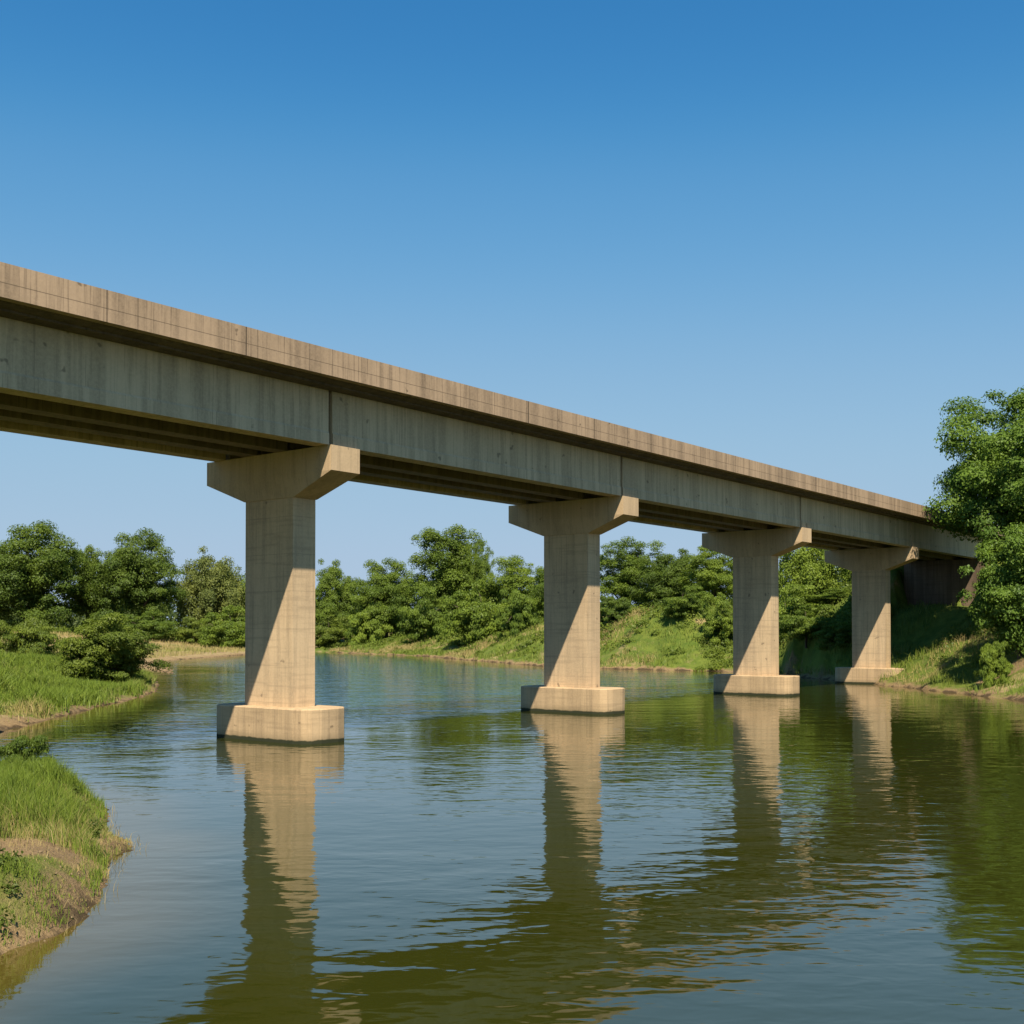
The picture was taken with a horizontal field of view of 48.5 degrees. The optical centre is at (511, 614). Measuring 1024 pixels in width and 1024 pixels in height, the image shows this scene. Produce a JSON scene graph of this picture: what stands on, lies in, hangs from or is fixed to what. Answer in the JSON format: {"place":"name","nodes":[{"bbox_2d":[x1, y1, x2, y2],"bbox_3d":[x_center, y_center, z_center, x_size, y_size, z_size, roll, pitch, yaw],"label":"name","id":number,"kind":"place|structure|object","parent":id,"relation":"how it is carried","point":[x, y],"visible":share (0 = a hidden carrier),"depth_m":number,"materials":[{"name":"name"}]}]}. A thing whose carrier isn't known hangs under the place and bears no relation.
{"place":"outdoors","nodes":[
{"label":"outdoors","id":0,"kind":"place"},
{"bbox_2d":[0,751,131,948],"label":"grass","id":1,"kind":"structure","parent":0,"point":[18,790],"depth_m":18.05,"materials":[{"name":"green plant"}]},
{"bbox_2d":[0,650,160,722],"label":"bank grass","id":2,"kind":"structure","parent":0,"point":[29,688],"depth_m":57.84,"materials":[{"name":"green plant"}]},
{"bbox_2d":[1,630,244,666],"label":"flats grass","id":3,"kind":"structure","parent":0,"point":[203,649],"depth_m":195.86,"materials":[{"name":"plant"}]},
{"bbox_2d":[0,651,1023,1023],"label":"river water","id":4,"kind":"structure","parent":0,"point":[440,841],"depth_m":17.68,"materials":[{"name":"liquid"}]},
{"bbox_2d":[0,545,1023,954],"bbox_3d":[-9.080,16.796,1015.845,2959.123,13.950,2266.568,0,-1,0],"label":"riverbank","id":5,"kind":"structure","parent":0,"point":[794,653],"depth_m":83.81,"materials":[{"name":"plant"}]},
{"bbox_2d":[0,735,56,765],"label":"shrub","id":6,"kind":"object","parent":5,"relation":"on","point":[15,746],"visible":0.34,"depth_m":24.99,"materials":[{"name":"green plant"}]},
{"bbox_2d":[0,616,67,656],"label":"shrub","id":7,"kind":"object","parent":5,"relation":"on","point":[34,635],"visible":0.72,"depth_m":103.20,"materials":[{"name":"green plant"}]},
{"bbox_2d":[0,519,96,629],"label":"broad tree","id":8,"kind":"object","parent":5,"relation":"on","point":[27,580],"visible":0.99,"depth_m":231.27,"materials":[{"name":"green plant"}]},
{"bbox_2d":[0,759,108,928],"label":"bank weeds","id":9,"kind":"object","parent":5,"relation":"on","point":[15,885],"visible":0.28,"depth_m":13.75,"materials":[{"name":"green plant"}]},
{"bbox_2d":[6,797,125,940],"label":"earth clods","id":10,"kind":"object","parent":5,"relation":"on","point":[56,873],"visible":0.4,"depth_m":14.85,"materials":[{"name":"brown soil"}]},
{"bbox_2d":[1,779,148,952],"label":"dry stalks","id":11,"kind":"object","parent":5,"relation":"on","point":[120,838],"visible":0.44,"depth_m":16.32,"materials":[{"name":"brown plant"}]},
{"bbox_2d":[61,544,108,631],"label":"slim tree","id":12,"kind":"object","parent":5,"relation":"on","point":[86,610],"visible":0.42,"depth_m":244.33,"materials":[{"name":"green plant"}]},
{"bbox_2d":[53,612,172,680],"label":"round bush","id":13,"kind":"object","parent":5,"relation":"on","point":[115,653],"visible":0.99,"depth_m":69.66,"materials":[{"name":"green plant"}]},
{"bbox_2d":[83,527,189,629],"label":"broad tree","id":14,"kind":"object","parent":5,"relation":"on","point":[133,585],"visible":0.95,"depth_m":236.60,"materials":[{"name":"green plant"}]},
{"bbox_2d":[123,610,179,641],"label":"shrub","id":15,"kind":"object","parent":5,"relation":"on","point":[154,626],"visible":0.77,"depth_m":220.62,"materials":[{"name":"green plant"}]},
{"bbox_2d":[171,617,212,643],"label":"shrub","id":16,"kind":"object","parent":5,"relation":"on","point":[193,630],"visible":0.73,"depth_m":224.19,"materials":[{"name":"green plant"}]},
{"bbox_2d":[174,546,244,632],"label":"willow tree","id":17,"kind":"object","parent":5,"relation":"on","point":[208,591],"visible":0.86,"depth_m":246.43,"materials":[{"name":"green plant"}]},
{"bbox_2d":[197,604,244,649],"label":"shrub","id":18,"kind":"object","parent":5,"relation":"on","point":[229,633],"visible":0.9,"depth_m":219.88,"materials":[{"name":"green plant"}]},
{"bbox_2d":[236,571,244,623],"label":"willow tree","id":19,"kind":"object","parent":5,"relation":"on","point":[243,583],"visible":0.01,"depth_m":252.07,"materials":[{"name":"green plant"}]},
{"bbox_2d":[315,614,351,647],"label":"shrub","id":20,"kind":"object","parent":5,"relation":"on","point":[329,636],"visible":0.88,"depth_m":229.97,"materials":[{"name":"green plant"}]},
{"bbox_2d":[315,558,359,640],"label":"broad tree","id":21,"kind":"object","parent":5,"relation":"on","point":[336,601],"visible":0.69,"depth_m":245.21,"materials":[{"name":"green plant"}]},
{"bbox_2d":[343,605,393,646],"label":"shrub","id":22,"kind":"object","parent":5,"relation":"on","point":[364,624],"visible":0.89,"depth_m":217.79,"materials":[{"name":"green plant"}]},
{"bbox_2d":[348,557,418,637],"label":"broad tree","id":23,"kind":"object","parent":5,"relation":"on","point":[389,589],"visible":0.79,"depth_m":223.50,"materials":[{"name":"green plant"}]},
{"bbox_2d":[0,590,785,632],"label":"wood","id":24,"kind":"object","parent":5,"relation":"on","point":[80,621],"visible":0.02,"depth_m":320.42,"materials":[{"name":"green plant"}]},
{"bbox_2d":[396,585,450,642],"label":"shrub","id":25,"kind":"object","parent":5,"relation":"on","point":[414,620],"visible":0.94,"depth_m":196.16,"materials":[{"name":"green plant"}]},
{"bbox_2d":[405,523,492,634],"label":"tall tree","id":26,"kind":"object","parent":5,"relation":"on","point":[449,578],"visible":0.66,"depth_m":203.43,"materials":[{"name":"green plant"}]},
{"bbox_2d":[439,579,509,645],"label":"shrub","id":27,"kind":"object","parent":5,"relation":"on","point":[480,618],"visible":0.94,"depth_m":170.26,"materials":[{"name":"green plant"}]},
{"bbox_2d":[461,538,494,604],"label":"slim tree","id":28,"kind":"object","parent":5,"relation":"on","point":[482,567],"visible":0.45,"depth_m":201.59,"materials":[{"name":"green plant"}]},
{"bbox_2d":[0,262,1004,743],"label":"concrete bridge","id":29,"kind":"structure","parent":5,"relation":"on","point":[280,434],"depth_m":38.51,"materials":[{"name":"concrete"}]},
{"bbox_2d":[2,567,1018,685],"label":"undergrowth","id":30,"kind":"object","parent":5,"relation":"on","point":[654,611],"visible":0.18,"depth_m":118.32,"materials":[{"name":"green plant"}]},
{"bbox_2d":[477,555,543,625],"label":"loose tree","id":31,"kind":"object","parent":5,"relation":"on","point":[513,577],"visible":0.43,"depth_m":173.58,"materials":[{"name":"green plant"}]},
{"bbox_2d":[495,589,540,638],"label":"shrub","id":32,"kind":"object","parent":5,"relation":"on","point":[515,616],"visible":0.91,"depth_m":153.83,"materials":[{"name":"green plant"}]},
{"bbox_2d":[526,566,543,617],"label":"loose tree","id":33,"kind":"object","parent":5,"relation":"on","point":[538,589],"visible":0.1,"depth_m":161.68,"materials":[{"name":"green plant"}]},
{"bbox_2d":[600,595,631,626],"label":"shrub","id":34,"kind":"object","parent":5,"relation":"on","point":[615,611],"visible":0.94,"depth_m":126.86,"materials":[{"name":"green plant"}]},
{"bbox_2d":[600,536,667,607],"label":"loose tree","id":35,"kind":"object","parent":5,"relation":"on","point":[627,566],"visible":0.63,"depth_m":136.80,"materials":[{"name":"green plant"}]},
{"bbox_2d":[625,547,697,606],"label":"bushy tree","id":36,"kind":"object","parent":5,"relation":"on","point":[662,580],"visible":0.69,"depth_m":130.87,"materials":[{"name":"green plant"}]},
{"bbox_2d":[660,585,710,618],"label":"shrub","id":37,"kind":"object","parent":5,"relation":"on","point":[679,605],"visible":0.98,"depth_m":116.09,"materials":[{"name":"green plant"}]},
{"bbox_2d":[679,545,732,606],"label":"loose tree","id":38,"kind":"object","parent":5,"relation":"on","point":[712,576],"visible":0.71,"depth_m":124.62,"materials":[{"name":"green plant"}]},
{"bbox_2d":[701,592,732,644],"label":"shrub","id":39,"kind":"object","parent":5,"relation":"on","point":[714,620],"visible":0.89,"depth_m":111.24,"materials":[{"name":"green plant"}]},
{"bbox_2d":[726,562,781,603],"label":"bushy tree","id":40,"kind":"object","parent":5,"relation":"on","point":[732,590],"visible":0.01,"depth_m":127.32,"materials":[{"name":"green plant"}]},
{"bbox_2d":[779,603,834,647],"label":"shrub","id":41,"kind":"object","parent":5,"relation":"on","point":[799,626],"visible":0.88,"depth_m":92.20,"materials":[{"name":"green plant"}]},
{"bbox_2d":[779,583,836,641],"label":"shrub","id":42,"kind":"object","parent":5,"relation":"on","point":[791,607],"visible":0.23,"depth_m":97.93,"materials":[{"name":"green plant"}]},
{"bbox_2d":[778,547,851,608],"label":"pale tree","id":43,"kind":"object","parent":5,"relation":"on","point":[804,567],"visible":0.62,"depth_m":103.40,"materials":[{"name":"green plant"}]},
{"bbox_2d":[801,588,850,604],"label":"shrub","id":44,"kind":"object","parent":5,"relation":"on","point":[824,599],"visible":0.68,"depth_m":96.10,"materials":[{"name":"green plant"}]},
{"bbox_2d":[812,620,851,646],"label":"shrub","id":45,"kind":"object","parent":5,"relation":"on","point":[841,630],"visible":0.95,"depth_m":88.26,"materials":[{"name":"green plant"}]},
{"bbox_2d":[837,566,851,588],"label":"bushy tree","id":46,"kind":"object","parent":5,"relation":"on","point":[844,578],"visible":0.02,"depth_m":117.20,"materials":[{"name":"green plant"}]},
{"bbox_2d":[922,387,1023,567],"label":"tree","id":47,"kind":"object","parent":5,"relation":"on","point":[977,482],"visible":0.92,"depth_m":73.86,"materials":[{"name":"green plant"}]},
{"bbox_2d":[956,522,1023,658],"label":"bush","id":48,"kind":"object","parent":5,"relation":"on","point":[995,586],"visible":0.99,"depth_m":66.09,"materials":[{"name":"green plant"}]},
{"bbox_2d":[973,641,1013,687],"bbox_3d":[27.491,3.366,64.963,2.148,3.788,2.176,-1,-1,32],"label":"shrub","id":49,"kind":"object","parent":5,"relation":"on","point":[992,667],"visible":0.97,"depth_m":64.54,"materials":[{"name":"green plant"}]},
{"bbox_2d":[997,465,1023,595],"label":"bush","id":50,"kind":"object","parent":5,"relation":"on","point":[1020,487],"visible":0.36,"depth_m":67.33,"materials":[{"name":"green plant"}]},
{"bbox_2d":[0,0,1023,625],"label":"sky","id":51,"kind":"structure","parent":0,"point":[785,234],"materials":[{"name":"blue"}]},
{"bbox_2d":[328,575,1023,696],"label":"slope grass","id":52,"kind":"structure","parent":0,"point":[392,650],"depth_m":112.31,"materials":[{"name":"green plant"}]}
]}

